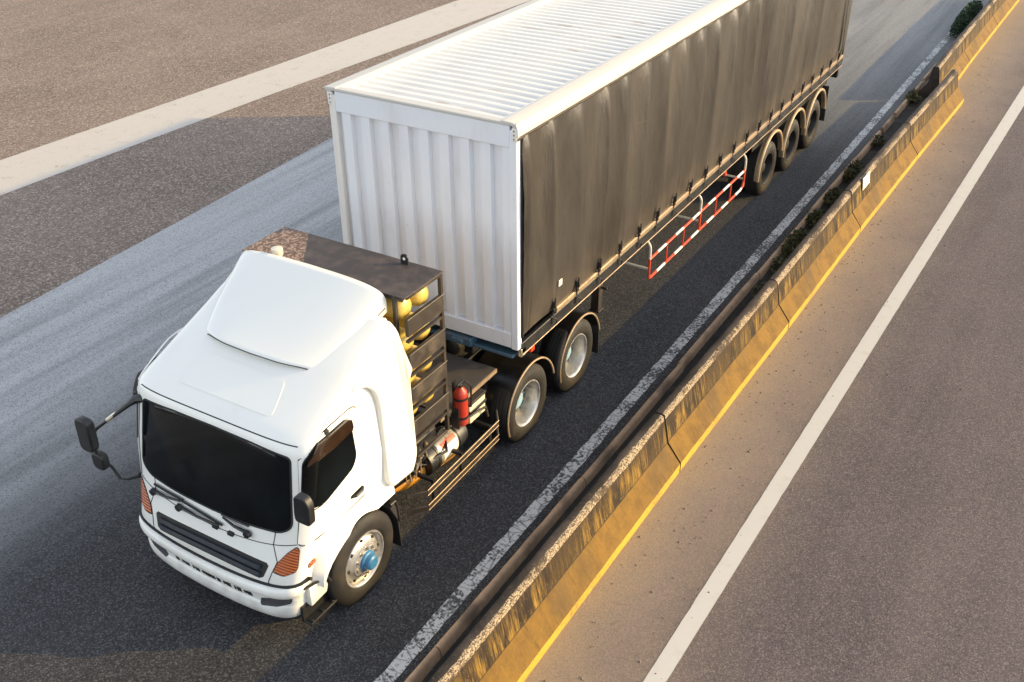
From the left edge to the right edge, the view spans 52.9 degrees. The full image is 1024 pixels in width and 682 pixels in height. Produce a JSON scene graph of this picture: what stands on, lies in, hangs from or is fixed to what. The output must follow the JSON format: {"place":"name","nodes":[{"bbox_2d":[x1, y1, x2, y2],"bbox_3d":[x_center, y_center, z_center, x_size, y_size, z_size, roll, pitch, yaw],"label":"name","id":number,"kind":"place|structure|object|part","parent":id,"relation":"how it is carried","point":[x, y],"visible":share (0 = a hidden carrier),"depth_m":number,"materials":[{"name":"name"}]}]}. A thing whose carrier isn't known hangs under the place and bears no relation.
{"place":"outdoors","nodes":[
{"label":"outdoors","id":0,"kind":"place"},
{"bbox_2d":[0,0,530,317],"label":"brown carriageway","id":1,"kind":"structure","parent":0,"point":[68,68],"depth_m":24.25,"materials":[{"name":"asphalt"}]},
{"bbox_2d":[0,0,529,194],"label":"broad white line","id":2,"kind":"object","parent":1,"relation":"on","point":[26,168],"visible":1,"depth_m":24.70,"materials":[{"name":"white paint"}]},
{"bbox_2d":[0,0,988,681],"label":"truck carriageway","id":3,"kind":"structure","parent":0,"point":[94,586],"depth_m":13.10,"materials":[{"name":"grey asphalt"}]},
{"bbox_2d":[74,227,599,625],"bbox_3d":[-1.453,-0.012,11.988,2.977,3.172,6.371,17,36,26],"label":"tractor truck","id":4,"kind":"object","parent":3,"relation":"on","point":[297,396],"visible":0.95,"depth_m":10.03,"materials":[{"name":"white paint"}]},
{"bbox_3d":[-3.577,0.662,10.557,0.170,1.133,0.961,17,36,26],"label":"door","id":5,"kind":"part","parent":4,"relation":"part of","materials":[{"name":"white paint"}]},
{"bbox_3d":[-1.689,1.241,9.582,0.170,1.133,0.961,17,36,26],"label":"door","id":6,"kind":"part","parent":4,"relation":"part of","materials":[{"name":"white paint"}]},
{"bbox_2d":[323,0,851,358],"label":"semi trailer","id":7,"kind":"object","parent":3,"relation":"on","point":[525,177],"visible":0.99,"depth_m":12.46,"materials":[{"name":"grey fabric"}]},
{"bbox_2d":[404,65,934,681],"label":"kerb","id":8,"kind":"structure","parent":3,"relation":"on","point":[442,647],"depth_m":12.30,"materials":[{"name":"concrete"}]},
{"bbox_2d":[423,83,926,681],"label":"drain strip","id":9,"kind":"object","parent":3,"relation":"on","point":[843,185],"depth_m":14.20,"materials":[{"name":"soil"}]},
{"bbox_2d":[428,413,679,681],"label":"concrete barrier","id":10,"kind":"object","parent":9,"relation":"on","point":[516,630],"visible":1,"depth_m":10.36,"materials":[{"name":"paint"}]},
{"bbox_2d":[655,280,788,470],"bbox_3d":[2.786,0.308,13.705,0.607,0.752,3.870,18,36,27],"label":"concrete barrier","id":11,"kind":"object","parent":9,"relation":"on","point":[697,402],"visible":0.94,"depth_m":13.39,"materials":[{"name":"paint"}]},
{"bbox_2d":[751,281,766,296],"bbox_3d":[3.898,-0.814,16.040,0.309,0.207,0.594,17,36,26],"label":"weed clump","id":12,"kind":"object","parent":9,"relation":"on","point":[757,288],"visible":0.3,"depth_m":16.07,"materials":[{"name":"green plant"}]},
{"bbox_2d":[770,254,786,272],"bbox_3d":[4.354,-1.280,16.729,0.349,0.278,0.532,17,36,26],"label":"weed clump","id":13,"kind":"object","parent":9,"relation":"on","point":[778,262],"visible":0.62,"depth_m":16.71,"materials":[{"name":"green plant"}]},
{"bbox_2d":[781,227,809,257],"bbox_3d":[4.814,-1.713,17.381,0.458,0.325,1.048,17,36,26],"label":"weed clump","id":14,"kind":"object","parent":9,"relation":"on","point":[798,237],"visible":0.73,"depth_m":17.30,"materials":[{"name":"green plant"}]},
{"bbox_2d":[804,208,825,226],"bbox_3d":[5.396,-2.223,18.235,0.364,0.294,0.705,17,36,26],"label":"weed clump","id":15,"kind":"object","parent":9,"relation":"on","point":[818,213],"visible":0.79,"depth_m":18.19,"materials":[{"name":"green plant"}]},
{"bbox_2d":[823,187,842,204],"bbox_3d":[5.967,-2.722,19.054,0.345,0.283,0.746,17,36,26],"label":"weed clump","id":16,"kind":"object","parent":9,"relation":"on","point":[836,192],"visible":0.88,"depth_m":19.00,"materials":[{"name":"green plant"}]},
{"bbox_2d":[843,159,865,181],"bbox_3d":[6.663,-3.356,20.060,0.376,0.307,0.986,17,36,26],"label":"weed clump","id":17,"kind":"object","parent":9,"relation":"on","point":[852,169],"visible":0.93,"depth_m":19.99,"materials":[{"name":"green plant"}]},
{"bbox_2d":[869,134,885,146],"bbox_3d":[7.652,-4.213,21.510,0.353,0.243,0.659,17,36,26],"label":"weed clump","id":18,"kind":"object","parent":9,"relation":"on","point":[876,142],"visible":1,"depth_m":21.46,"materials":[{"name":"green plant"}]},
{"bbox_2d":[904,88,921,102],"bbox_3d":[9.301,-5.689,23.823,0.400,0.325,0.620,17,36,26],"label":"weed clump","id":19,"kind":"object","parent":9,"relation":"on","point":[912,94],"visible":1,"depth_m":23.77,"materials":[{"name":"green plant"}]},
{"bbox_2d":[918,35,969,96],"bbox_3d":[10.621,-6.712,25.081,0.606,0.752,3.070,17,35,26],"label":"concrete barrier","id":20,"kind":"object","parent":9,"relation":"on","point":[954,56],"visible":0.85,"depth_m":24.67,"materials":[{"name":"paint"}]},
{"bbox_2d":[960,2,997,64],"bbox_3d":[12.475,-8.335,27.710,0.606,0.752,4.070,17,36,26],"label":"concrete barrier","id":21,"kind":"object","parent":9,"relation":"on","point":[978,32],"visible":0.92,"depth_m":27.49,"materials":[{"name":"paint"}]},
{"bbox_2d":[989,0,1019,28],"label":"concrete barrier","id":22,"kind":"object","parent":9,"relation":"on","point":[1002,9],"visible":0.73,"depth_m":29.95,"materials":[{"name":"paint"}]},
{"bbox_2d":[374,0,982,681],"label":"edge line","id":23,"kind":"object","parent":3,"relation":"on","point":[442,614],"visible":0.88,"depth_m":13.00,"materials":[{"name":"white paint"}]},
{"bbox_2d":[949,0,983,38],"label":"hedge","id":24,"kind":"object","parent":3,"relation":"on","point":[969,13],"visible":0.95,"depth_m":29.19,"materials":[{"name":"green plant"}]},
{"bbox_2d":[524,0,1023,681],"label":"opposite carriageway","id":25,"kind":"structure","parent":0,"point":[916,554],"depth_m":12.07,"materials":[{"name":"grey asphalt"}]},
{"bbox_2d":[544,56,1023,681],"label":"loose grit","id":26,"kind":"object","parent":25,"relation":"on","point":[810,388],"visible":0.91,"depth_m":13.55,"materials":[{"name":"grey gravel"}]},
{"bbox_2d":[769,190,859,328],"bbox_3d":[4.806,-1.412,16.492,0.608,0.753,3.770,17,36,27],"label":"concrete barrier","id":27,"kind":"object","parent":25,"relation":"on","point":[799,276],"visible":0.98,"depth_m":16.22,"materials":[{"name":"paint"}]},
{"bbox_2d":[643,86,1023,681],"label":"lane line","id":28,"kind":"object","parent":25,"relation":"on","point":[676,647],"visible":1,"depth_m":13.04,"materials":[{"name":"white paint"}]},
{"bbox_2d":[844,123,917,233],"bbox_3d":[6.867,-3.155,19.314,0.606,0.752,3.970,18,36,27],"label":"concrete barrier","id":29,"kind":"object","parent":25,"relation":"on","point":[890,164],"visible":0.88,"depth_m":19.09,"materials":[{"name":"paint"}]},
{"bbox_2d":[862,171,869,189],"bbox_3d":[6.285,-2.844,18.236,0.016,0.220,0.420,11,33,31],"label":"marker plate","id":30,"kind":"object","parent":29,"relation":"attached to","point":[866,180],"visible":1,"depth_m":18.21,"materials":[{"name":"grey"}]},
{"bbox_2d":[904,69,963,159],"bbox_3d":[9.065,-4.975,22.262,0.606,0.754,4.170,18,36,28],"label":"concrete barrier","id":31,"kind":"object","parent":25,"relation":"on","point":[932,114],"visible":0.89,"depth_m":22.01,"materials":[{"name":"paint"}]}
]}

